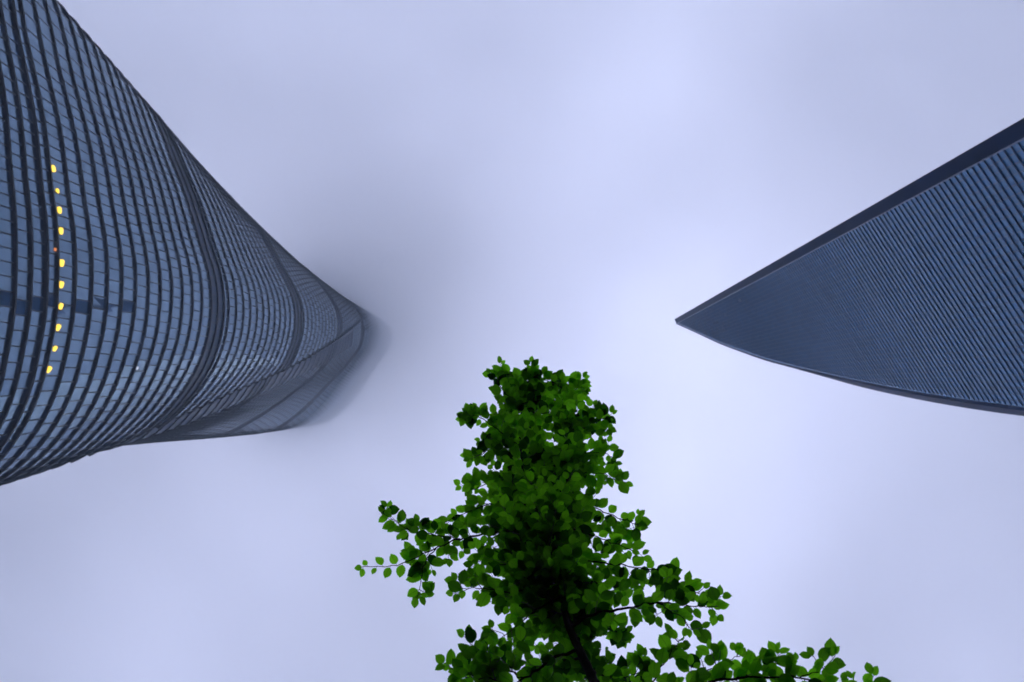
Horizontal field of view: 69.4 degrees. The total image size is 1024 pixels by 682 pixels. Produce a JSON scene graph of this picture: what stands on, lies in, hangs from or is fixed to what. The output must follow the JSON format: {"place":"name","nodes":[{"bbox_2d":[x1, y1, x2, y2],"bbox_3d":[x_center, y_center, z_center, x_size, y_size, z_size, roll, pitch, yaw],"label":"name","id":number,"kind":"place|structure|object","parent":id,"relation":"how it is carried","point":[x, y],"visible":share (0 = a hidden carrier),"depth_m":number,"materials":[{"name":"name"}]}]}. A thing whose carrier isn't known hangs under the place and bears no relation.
{"place":"outdoors","nodes":[
{"label":"outdoors","id":0,"kind":"place"},
{"bbox_2d":[0,0,392,485],"bbox_3d":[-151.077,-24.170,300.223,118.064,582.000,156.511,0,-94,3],"label":"glass skyscraper","id":1,"kind":"structure","parent":0,"point":[158,283],"depth_m":200.45,"materials":[{"name":"blue glass"}]},
{"bbox_2d":[59,281,63,287],"bbox_3d":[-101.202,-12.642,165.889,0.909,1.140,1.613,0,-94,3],"label":"lit window","id":2,"kind":"structure","parent":1,"relation":"in","point":[61,283],"depth_m":165.64,"materials":[{"name":"yellow glass"}]},
{"bbox_2d":[0,0,1023,681],"label":"sky","id":3,"kind":"structure","parent":0,"point":[558,183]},
{"bbox_2d":[354,356,890,681],"bbox_3d":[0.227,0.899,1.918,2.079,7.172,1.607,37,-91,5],"label":"young tree","id":4,"kind":"object","parent":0,"point":[540,513],"visible":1,"depth_m":3.46,"materials":[{"name":"green plant"}]},
{"bbox_2d":[675,118,1023,415],"bbox_3d":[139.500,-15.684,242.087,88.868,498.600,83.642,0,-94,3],"label":"tapering skyscraper","id":5,"kind":"structure","parent":0,"point":[914,289],"depth_m":194.00,"materials":[{"name":"blue glass"}]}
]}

